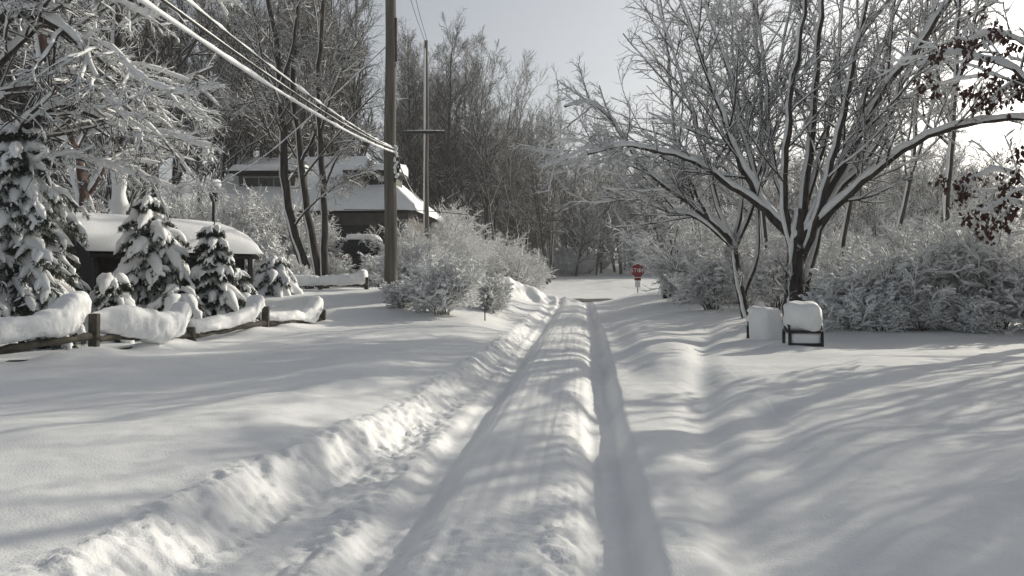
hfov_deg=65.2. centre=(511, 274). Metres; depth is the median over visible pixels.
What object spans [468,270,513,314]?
snowy shrub
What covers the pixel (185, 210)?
brush thicket
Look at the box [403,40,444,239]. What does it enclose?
utility pole
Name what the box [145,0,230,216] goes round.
forest tree
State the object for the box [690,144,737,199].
forest tree
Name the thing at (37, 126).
forest tree
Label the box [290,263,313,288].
snowy shrub
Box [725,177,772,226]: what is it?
forest tree
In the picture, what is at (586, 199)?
forest tree
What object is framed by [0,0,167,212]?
maple tree
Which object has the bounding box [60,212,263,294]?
garden shed
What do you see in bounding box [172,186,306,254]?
brush thicket
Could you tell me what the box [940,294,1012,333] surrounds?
snowy shrub
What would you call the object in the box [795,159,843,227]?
forest tree
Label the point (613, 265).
forest tree
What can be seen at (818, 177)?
forest tree
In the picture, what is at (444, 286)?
snowy shrub
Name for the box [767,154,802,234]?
forest tree
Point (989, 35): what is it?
oak tree
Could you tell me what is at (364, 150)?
forest tree
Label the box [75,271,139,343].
spruce
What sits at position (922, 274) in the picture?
snowy shrub
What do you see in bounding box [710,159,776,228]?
forest tree
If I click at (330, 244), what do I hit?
brush thicket
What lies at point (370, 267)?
snowy shrub
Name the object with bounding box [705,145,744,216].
forest tree
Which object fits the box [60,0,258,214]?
forest tree
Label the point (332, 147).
forest tree
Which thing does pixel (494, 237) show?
brush thicket
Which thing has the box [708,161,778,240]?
forest tree
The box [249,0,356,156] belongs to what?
forest tree
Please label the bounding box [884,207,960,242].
brush thicket
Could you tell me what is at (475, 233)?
brush thicket
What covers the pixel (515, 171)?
forest tree
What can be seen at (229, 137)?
forest tree
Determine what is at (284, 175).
maple tree
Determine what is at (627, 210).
forest tree
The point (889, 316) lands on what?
snowy shrub
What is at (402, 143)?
forest tree
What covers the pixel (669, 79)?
maple tree
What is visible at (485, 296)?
marker stake
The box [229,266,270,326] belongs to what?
spruce
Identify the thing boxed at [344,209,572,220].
overhead wire
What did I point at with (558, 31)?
sky
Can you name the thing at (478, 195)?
forest tree
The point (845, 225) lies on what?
maple tree
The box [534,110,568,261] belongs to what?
forest tree
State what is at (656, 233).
maple tree
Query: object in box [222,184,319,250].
brush thicket
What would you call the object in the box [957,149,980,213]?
forest tree
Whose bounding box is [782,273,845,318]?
snowy shrub
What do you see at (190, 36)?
forest tree
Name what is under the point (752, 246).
snowy shrub
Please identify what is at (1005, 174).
forest tree
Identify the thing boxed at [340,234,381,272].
parked car
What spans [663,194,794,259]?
brush thicket
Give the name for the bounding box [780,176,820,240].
forest tree
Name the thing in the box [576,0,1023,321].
maple tree
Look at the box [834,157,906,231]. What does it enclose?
forest tree
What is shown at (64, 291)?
spruce
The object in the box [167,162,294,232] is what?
brush thicket
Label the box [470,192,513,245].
forest tree
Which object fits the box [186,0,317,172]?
forest tree
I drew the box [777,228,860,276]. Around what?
snowy shrub
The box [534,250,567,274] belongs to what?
brush thicket
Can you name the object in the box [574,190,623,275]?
forest tree
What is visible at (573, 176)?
forest tree
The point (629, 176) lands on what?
forest tree
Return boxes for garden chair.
[746,306,782,340]
[782,301,823,346]
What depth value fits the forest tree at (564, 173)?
82.06 m
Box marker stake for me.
[484,295,486,320]
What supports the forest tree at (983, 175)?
on the snow ground
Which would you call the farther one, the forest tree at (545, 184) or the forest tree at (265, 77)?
the forest tree at (545, 184)
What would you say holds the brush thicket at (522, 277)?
on the snow ground
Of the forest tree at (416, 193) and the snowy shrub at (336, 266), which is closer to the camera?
the snowy shrub at (336, 266)
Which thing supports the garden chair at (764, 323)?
on the snow ground
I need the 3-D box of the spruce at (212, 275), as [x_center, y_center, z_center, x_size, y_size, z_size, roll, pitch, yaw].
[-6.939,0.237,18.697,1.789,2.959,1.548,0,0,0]
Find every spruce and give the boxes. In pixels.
[0,121,90,352]
[0,251,30,316]
[19,281,80,349]
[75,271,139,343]
[112,195,199,311]
[147,283,214,333]
[183,221,246,317]
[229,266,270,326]
[253,255,303,296]
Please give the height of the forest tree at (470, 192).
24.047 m
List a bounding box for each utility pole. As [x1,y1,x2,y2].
[384,0,400,302]
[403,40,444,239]
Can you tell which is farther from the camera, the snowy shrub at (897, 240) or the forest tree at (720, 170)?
the forest tree at (720, 170)
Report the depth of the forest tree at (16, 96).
40.97 m
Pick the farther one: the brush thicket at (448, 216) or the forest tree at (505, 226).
the forest tree at (505, 226)
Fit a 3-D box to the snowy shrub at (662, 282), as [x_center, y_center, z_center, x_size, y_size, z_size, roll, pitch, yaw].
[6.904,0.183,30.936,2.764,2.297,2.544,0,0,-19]
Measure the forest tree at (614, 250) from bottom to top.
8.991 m
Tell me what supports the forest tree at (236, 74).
on the snow ground
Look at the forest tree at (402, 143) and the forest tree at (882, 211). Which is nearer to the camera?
the forest tree at (882, 211)
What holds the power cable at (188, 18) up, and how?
attached to the utility pole at (391, 167)
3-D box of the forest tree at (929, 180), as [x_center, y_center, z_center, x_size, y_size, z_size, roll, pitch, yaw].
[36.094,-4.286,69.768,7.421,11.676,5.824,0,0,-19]
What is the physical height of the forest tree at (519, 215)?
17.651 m
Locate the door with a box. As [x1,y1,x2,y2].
[336,225,369,251]
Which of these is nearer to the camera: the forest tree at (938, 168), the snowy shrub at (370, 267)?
the snowy shrub at (370, 267)
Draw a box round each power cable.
[138,0,394,152]
[161,0,394,149]
[184,0,393,147]
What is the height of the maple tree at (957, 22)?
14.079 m
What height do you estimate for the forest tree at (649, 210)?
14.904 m
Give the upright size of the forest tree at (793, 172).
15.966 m
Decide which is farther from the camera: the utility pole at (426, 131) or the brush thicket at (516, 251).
the brush thicket at (516, 251)
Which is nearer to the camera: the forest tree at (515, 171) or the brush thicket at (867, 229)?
the brush thicket at (867, 229)
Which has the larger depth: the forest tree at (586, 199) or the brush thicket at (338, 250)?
the forest tree at (586, 199)
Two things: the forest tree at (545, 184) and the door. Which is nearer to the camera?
the door
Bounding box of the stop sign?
[631,263,644,292]
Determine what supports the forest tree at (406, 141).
on the snow ground
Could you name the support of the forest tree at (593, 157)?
on the snow ground
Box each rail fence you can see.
[0,291,325,361]
[294,269,368,289]
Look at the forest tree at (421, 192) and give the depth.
77.64 m
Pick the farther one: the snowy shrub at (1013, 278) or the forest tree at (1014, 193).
the forest tree at (1014, 193)
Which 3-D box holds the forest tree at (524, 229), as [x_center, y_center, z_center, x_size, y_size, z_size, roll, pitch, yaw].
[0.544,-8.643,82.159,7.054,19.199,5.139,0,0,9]
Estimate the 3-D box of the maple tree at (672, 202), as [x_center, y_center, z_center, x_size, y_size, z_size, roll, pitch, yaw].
[7.687,-1.626,38.978,4.319,6.984,3.224,0,0,-45]
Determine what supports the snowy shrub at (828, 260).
on the snow ground
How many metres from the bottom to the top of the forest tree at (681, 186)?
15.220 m
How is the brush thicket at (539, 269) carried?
on the snow ground
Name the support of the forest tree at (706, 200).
on the snow ground
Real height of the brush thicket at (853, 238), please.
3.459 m
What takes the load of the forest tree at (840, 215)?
on the snow ground
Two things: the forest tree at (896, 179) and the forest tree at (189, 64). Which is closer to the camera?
the forest tree at (189, 64)
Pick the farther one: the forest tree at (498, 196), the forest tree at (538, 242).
the forest tree at (538, 242)
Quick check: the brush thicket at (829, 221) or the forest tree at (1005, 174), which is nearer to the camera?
the brush thicket at (829, 221)
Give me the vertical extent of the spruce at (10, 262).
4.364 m
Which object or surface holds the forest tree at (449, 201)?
on the snow ground
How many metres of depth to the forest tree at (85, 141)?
55.56 m
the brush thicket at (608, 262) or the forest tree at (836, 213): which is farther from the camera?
the brush thicket at (608, 262)
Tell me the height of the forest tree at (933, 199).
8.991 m
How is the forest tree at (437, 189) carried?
on the snow ground
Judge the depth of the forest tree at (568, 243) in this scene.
99.28 m
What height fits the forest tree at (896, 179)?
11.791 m
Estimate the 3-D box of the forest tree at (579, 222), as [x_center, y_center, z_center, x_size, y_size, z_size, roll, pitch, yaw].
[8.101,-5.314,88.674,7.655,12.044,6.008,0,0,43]
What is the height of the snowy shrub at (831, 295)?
1.725 m
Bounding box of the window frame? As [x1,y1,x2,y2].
[378,225,401,243]
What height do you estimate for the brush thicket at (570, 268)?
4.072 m
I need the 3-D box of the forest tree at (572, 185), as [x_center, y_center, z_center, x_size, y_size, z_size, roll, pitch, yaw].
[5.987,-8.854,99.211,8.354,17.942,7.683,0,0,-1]
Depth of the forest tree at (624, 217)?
104.84 m
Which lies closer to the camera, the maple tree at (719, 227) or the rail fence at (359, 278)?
the maple tree at (719, 227)
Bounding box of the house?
[203,150,442,256]
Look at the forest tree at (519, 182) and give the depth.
94.86 m
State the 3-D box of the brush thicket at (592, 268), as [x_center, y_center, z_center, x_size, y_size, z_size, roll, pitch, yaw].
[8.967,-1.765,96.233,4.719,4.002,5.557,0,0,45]
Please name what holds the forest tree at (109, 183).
on the snow ground
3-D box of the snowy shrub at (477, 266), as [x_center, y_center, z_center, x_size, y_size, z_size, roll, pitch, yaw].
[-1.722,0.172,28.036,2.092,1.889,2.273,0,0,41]
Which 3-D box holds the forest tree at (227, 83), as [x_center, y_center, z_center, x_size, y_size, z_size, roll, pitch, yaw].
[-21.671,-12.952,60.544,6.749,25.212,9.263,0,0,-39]
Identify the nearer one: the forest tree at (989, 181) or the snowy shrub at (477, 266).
the snowy shrub at (477, 266)
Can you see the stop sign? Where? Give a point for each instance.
(636, 271)
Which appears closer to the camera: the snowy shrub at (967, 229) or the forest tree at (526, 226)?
the snowy shrub at (967, 229)
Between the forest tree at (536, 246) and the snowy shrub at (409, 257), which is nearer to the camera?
the snowy shrub at (409, 257)
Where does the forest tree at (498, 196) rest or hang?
on the snow ground
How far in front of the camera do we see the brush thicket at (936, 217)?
31.15 m
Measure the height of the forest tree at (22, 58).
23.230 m
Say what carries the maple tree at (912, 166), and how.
on the snow ground
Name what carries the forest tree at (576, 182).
on the snow ground
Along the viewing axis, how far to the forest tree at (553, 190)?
73.32 m
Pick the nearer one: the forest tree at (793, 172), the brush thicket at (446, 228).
the brush thicket at (446, 228)
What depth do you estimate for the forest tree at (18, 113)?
41.27 m
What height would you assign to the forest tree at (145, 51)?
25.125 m
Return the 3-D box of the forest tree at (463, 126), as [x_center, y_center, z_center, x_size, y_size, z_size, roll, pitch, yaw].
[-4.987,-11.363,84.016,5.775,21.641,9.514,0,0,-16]
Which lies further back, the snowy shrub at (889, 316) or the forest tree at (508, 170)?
the forest tree at (508, 170)
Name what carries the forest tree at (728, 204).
on the snow ground
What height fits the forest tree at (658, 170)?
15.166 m
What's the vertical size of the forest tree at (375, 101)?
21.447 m
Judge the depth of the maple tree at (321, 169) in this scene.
29.44 m
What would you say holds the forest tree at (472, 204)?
on the snow ground
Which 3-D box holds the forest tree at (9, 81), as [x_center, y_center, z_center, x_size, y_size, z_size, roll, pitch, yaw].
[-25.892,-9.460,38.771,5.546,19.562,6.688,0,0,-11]
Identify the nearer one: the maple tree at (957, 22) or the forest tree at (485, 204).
the maple tree at (957, 22)
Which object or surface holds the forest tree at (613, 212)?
on the snow ground
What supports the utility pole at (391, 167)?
on the snow ground
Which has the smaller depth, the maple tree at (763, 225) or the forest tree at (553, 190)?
the maple tree at (763, 225)
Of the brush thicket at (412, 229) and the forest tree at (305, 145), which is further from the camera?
the forest tree at (305, 145)
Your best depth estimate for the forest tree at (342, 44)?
63.99 m
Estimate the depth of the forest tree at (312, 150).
49.35 m
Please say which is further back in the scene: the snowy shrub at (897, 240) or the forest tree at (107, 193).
the forest tree at (107, 193)
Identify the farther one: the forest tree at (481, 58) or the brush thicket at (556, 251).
the brush thicket at (556, 251)
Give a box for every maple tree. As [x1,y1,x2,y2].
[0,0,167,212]
[0,0,246,225]
[22,0,224,214]
[211,0,383,288]
[212,0,411,288]
[275,0,383,287]
[507,0,832,318]
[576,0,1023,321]
[581,0,747,245]
[606,168,683,298]
[620,181,697,297]
[684,0,851,258]
[793,0,951,273]
[866,0,1000,231]
[878,0,1003,229]
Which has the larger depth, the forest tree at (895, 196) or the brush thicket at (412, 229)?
the forest tree at (895, 196)
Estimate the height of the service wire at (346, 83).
4.265 m
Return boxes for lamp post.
[205,178,220,221]
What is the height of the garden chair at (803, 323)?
1.063 m
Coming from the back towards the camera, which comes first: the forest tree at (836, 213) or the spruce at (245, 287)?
the forest tree at (836, 213)
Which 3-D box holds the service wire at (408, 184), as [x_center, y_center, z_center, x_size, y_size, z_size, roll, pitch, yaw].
[-3.894,-3.394,31.000,0.050,0.342,14.024,0,0,-3]
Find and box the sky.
[10,0,1023,245]
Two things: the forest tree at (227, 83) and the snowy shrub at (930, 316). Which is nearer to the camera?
the snowy shrub at (930, 316)
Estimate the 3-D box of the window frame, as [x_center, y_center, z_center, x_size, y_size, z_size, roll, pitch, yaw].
[-6.163,-1.875,40.259,1.200,1.200,0.067,0,0,3]
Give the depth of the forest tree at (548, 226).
72.02 m
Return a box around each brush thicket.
[163,179,273,229]
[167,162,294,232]
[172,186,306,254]
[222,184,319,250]
[224,180,350,263]
[226,197,341,266]
[294,216,351,269]
[358,214,449,256]
[376,223,454,262]
[413,190,491,263]
[419,219,478,264]
[440,201,483,246]
[441,238,513,277]
[445,215,493,247]
[449,231,498,266]
[481,230,508,247]
[481,230,548,284]
[483,231,540,272]
[485,239,557,290]
[502,236,531,258]
[505,244,557,287]
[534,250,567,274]
[554,238,575,272]
[554,243,595,275]
[556,246,601,272]
[577,247,604,273]
[594,254,616,268]
[610,235,650,271]
[617,189,784,299]
[641,238,682,287]
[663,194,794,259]
[744,205,893,252]
[748,202,855,246]
[822,222,890,263]
[823,203,914,249]
[829,224,877,255]
[864,203,921,236]
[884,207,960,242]
[888,200,1023,241]
[894,184,1023,245]
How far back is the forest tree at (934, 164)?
62.20 m
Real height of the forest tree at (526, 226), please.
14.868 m
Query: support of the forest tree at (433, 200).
on the snow ground
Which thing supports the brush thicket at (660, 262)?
on the snow ground
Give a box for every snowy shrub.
[243,219,309,277]
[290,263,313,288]
[310,251,354,274]
[350,251,383,286]
[374,228,460,282]
[378,279,413,307]
[395,247,486,314]
[444,253,488,293]
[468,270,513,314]
[656,253,695,302]
[663,237,751,309]
[695,226,769,303]
[740,237,819,309]
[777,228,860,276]
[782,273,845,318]
[798,260,910,332]
[817,232,899,281]
[835,220,975,327]
[841,294,909,332]
[868,215,966,267]
[894,290,953,330]
[906,192,1007,309]
[926,204,1023,306]
[933,206,1023,328]
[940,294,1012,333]
[978,258,1023,333]
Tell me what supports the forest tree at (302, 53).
on the snow ground
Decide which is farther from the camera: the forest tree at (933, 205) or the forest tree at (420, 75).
the forest tree at (420, 75)
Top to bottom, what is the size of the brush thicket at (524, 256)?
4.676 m
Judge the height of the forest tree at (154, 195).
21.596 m
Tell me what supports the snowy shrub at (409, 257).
on the snow ground
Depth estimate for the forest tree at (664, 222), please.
44.13 m
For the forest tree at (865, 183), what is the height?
13.641 m
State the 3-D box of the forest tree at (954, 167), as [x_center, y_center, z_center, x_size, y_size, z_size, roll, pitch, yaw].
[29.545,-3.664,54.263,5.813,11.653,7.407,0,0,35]
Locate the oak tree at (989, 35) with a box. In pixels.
[871,0,1023,245]
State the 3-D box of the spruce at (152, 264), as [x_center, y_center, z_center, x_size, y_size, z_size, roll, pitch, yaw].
[-8.252,0.044,18.182,2.560,3.758,2.387,0,0,37]
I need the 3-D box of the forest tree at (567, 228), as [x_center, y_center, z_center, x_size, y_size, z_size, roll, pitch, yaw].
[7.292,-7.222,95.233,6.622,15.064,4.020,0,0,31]
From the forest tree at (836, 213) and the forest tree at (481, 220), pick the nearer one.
the forest tree at (836, 213)
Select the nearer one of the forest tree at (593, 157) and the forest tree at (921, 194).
the forest tree at (921, 194)
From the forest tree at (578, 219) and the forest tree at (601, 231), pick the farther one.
the forest tree at (578, 219)
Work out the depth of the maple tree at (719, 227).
20.43 m
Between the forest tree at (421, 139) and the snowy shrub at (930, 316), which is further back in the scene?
the forest tree at (421, 139)
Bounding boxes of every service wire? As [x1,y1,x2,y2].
[221,46,385,182]
[400,168,421,201]
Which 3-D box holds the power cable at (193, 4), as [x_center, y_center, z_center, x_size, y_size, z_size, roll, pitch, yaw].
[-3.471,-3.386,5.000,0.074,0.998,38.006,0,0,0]
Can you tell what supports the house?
on the snow ground
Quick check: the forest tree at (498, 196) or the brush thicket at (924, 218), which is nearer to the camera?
the brush thicket at (924, 218)
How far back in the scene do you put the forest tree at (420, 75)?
80.25 m
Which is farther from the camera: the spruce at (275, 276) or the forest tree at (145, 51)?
the forest tree at (145, 51)
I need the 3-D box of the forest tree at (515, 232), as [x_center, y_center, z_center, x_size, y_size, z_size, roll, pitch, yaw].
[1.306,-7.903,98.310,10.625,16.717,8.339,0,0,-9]
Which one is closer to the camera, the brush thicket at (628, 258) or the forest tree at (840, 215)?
the forest tree at (840, 215)
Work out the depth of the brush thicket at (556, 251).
96.23 m
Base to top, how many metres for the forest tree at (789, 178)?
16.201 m
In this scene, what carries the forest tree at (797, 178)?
on the snow ground
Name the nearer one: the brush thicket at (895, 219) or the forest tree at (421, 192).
the brush thicket at (895, 219)
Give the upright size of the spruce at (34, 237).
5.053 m
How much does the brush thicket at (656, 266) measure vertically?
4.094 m
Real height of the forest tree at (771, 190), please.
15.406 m
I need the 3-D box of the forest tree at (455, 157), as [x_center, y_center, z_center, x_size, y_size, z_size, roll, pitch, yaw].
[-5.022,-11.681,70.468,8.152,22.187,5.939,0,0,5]
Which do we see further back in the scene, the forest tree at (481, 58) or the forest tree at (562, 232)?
the forest tree at (562, 232)
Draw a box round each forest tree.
[0,0,34,117]
[0,0,123,181]
[0,1,89,176]
[0,57,30,112]
[1,1,82,129]
[42,0,204,213]
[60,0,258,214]
[62,2,108,199]
[66,37,193,213]
[126,0,185,196]
[134,0,211,218]
[139,1,210,197]
[143,0,239,215]
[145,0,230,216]
[158,0,303,182]
[185,0,293,168]
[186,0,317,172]
[193,0,270,168]
[206,0,332,156]
[241,0,343,156]
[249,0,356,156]
[249,1,331,141]
[269,0,370,156]
[299,0,384,155]
[315,0,374,154]
[322,0,383,161]
[354,39,459,198]
[362,56,443,195]
[369,53,421,196]
[374,27,452,192]
[382,34,436,196]
[383,17,454,193]
[396,57,440,200]
[396,110,448,211]
[408,24,507,219]
[409,10,501,224]
[411,6,529,225]
[428,75,468,206]
[429,78,468,205]
[429,96,442,222]
[429,154,466,221]
[430,32,550,249]
[437,198,477,231]
[449,49,538,239]
[449,63,481,221]
[461,71,513,239]
[465,114,490,237]
[466,120,493,229]
[469,165,503,239]
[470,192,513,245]
[471,118,534,247]
[484,99,545,253]
[487,101,556,253]
[491,98,544,253]
[495,117,569,283]
[495,189,566,251]
[497,109,525,233]
[506,147,543,253]
[513,124,560,260]
[517,93,575,278]
[518,168,568,257]
[519,126,548,254]
[522,87,575,282]
[529,180,575,247]
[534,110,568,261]
[555,136,592,249]
[556,151,596,250]
[556,186,599,251]
[557,171,619,275]
[561,172,598,251]
[562,179,590,248]
[566,148,600,218]
[566,154,638,272]
[569,146,582,249]
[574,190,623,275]
[582,121,626,272]
[582,152,639,273]
[600,203,637,274]
[604,139,650,231]
[608,130,649,266]
[618,173,636,267]
[629,151,666,231]
[633,164,673,242]
[638,180,703,272]
[640,154,662,237]
[650,145,707,245]
[675,181,743,255]
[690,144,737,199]
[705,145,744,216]
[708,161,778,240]
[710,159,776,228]
[712,181,744,227]
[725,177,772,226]
[756,165,775,222]
[766,151,804,222]
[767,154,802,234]
[774,151,801,206]
[774,151,811,205]
[780,152,873,234]
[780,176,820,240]
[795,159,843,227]
[814,160,878,235]
[814,175,862,231]
[816,114,903,229]
[827,166,922,238]
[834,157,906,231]
[879,173,918,231]
[881,148,932,224]
[881,165,926,215]
[882,154,925,220]
[888,137,942,212]
[890,143,973,239]
[901,133,994,229]
[907,162,941,211]
[911,181,931,217]
[916,177,964,221]
[918,145,957,212]
[928,170,985,215]
[936,139,1022,238]
[955,157,995,205]
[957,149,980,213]
[982,149,1023,226]
[983,147,1023,226]
[1009,169,1023,237]
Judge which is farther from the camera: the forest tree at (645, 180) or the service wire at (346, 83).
the forest tree at (645, 180)
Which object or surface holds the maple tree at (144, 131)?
on the snow ground
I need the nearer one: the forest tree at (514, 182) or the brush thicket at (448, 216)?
the brush thicket at (448, 216)
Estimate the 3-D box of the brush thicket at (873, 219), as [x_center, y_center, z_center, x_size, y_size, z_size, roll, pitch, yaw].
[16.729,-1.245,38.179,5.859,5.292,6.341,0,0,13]
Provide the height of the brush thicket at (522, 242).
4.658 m
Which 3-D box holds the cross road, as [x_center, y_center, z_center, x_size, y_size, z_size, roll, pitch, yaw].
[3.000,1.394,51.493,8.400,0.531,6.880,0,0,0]
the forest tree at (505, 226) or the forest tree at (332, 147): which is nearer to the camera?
the forest tree at (332, 147)
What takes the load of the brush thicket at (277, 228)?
on the snow ground
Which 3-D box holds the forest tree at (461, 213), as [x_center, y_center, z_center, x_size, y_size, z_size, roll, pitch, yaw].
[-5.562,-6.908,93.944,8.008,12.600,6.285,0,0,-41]
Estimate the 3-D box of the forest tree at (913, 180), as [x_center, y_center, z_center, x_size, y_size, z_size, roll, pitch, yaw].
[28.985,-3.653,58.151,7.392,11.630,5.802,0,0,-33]
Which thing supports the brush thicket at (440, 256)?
on the snow ground
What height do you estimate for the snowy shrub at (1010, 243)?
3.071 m
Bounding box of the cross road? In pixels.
[574,298,610,301]
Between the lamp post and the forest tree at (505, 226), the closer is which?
the lamp post
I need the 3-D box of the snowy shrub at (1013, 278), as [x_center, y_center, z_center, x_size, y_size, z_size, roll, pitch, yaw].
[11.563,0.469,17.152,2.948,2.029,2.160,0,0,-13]
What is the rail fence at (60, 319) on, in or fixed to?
on the snow ground
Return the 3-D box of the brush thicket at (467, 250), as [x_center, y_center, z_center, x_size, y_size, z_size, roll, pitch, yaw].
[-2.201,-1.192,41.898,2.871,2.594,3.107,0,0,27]
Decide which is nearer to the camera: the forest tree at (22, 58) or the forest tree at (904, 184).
the forest tree at (22, 58)
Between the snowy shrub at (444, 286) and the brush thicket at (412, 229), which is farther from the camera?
the brush thicket at (412, 229)
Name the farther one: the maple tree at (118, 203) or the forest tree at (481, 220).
the forest tree at (481, 220)
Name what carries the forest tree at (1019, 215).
on the snow ground
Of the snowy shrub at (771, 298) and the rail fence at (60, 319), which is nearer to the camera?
the rail fence at (60, 319)
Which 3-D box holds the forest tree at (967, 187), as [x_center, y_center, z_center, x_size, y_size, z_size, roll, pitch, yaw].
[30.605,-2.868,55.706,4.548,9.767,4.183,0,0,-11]
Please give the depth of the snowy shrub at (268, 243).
30.57 m
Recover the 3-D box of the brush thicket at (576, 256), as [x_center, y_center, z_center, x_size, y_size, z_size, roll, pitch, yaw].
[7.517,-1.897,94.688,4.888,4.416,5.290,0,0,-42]
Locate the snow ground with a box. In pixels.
[0,246,1023,575]
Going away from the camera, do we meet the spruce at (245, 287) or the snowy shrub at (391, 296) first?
the spruce at (245, 287)
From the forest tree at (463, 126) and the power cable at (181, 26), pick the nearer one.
the power cable at (181, 26)
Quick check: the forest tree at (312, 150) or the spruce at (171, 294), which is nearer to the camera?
the spruce at (171, 294)
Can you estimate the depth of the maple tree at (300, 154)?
29.70 m
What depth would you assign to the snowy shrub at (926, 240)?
17.86 m
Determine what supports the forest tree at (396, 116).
on the snow ground
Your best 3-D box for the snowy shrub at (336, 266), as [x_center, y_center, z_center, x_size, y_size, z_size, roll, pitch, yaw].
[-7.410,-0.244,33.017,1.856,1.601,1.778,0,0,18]
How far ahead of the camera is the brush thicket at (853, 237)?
33.76 m
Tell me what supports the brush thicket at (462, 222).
on the snow ground
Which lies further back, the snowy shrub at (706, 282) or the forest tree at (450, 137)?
the forest tree at (450, 137)
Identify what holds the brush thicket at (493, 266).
on the snow ground
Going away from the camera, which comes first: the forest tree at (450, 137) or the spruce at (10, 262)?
the spruce at (10, 262)

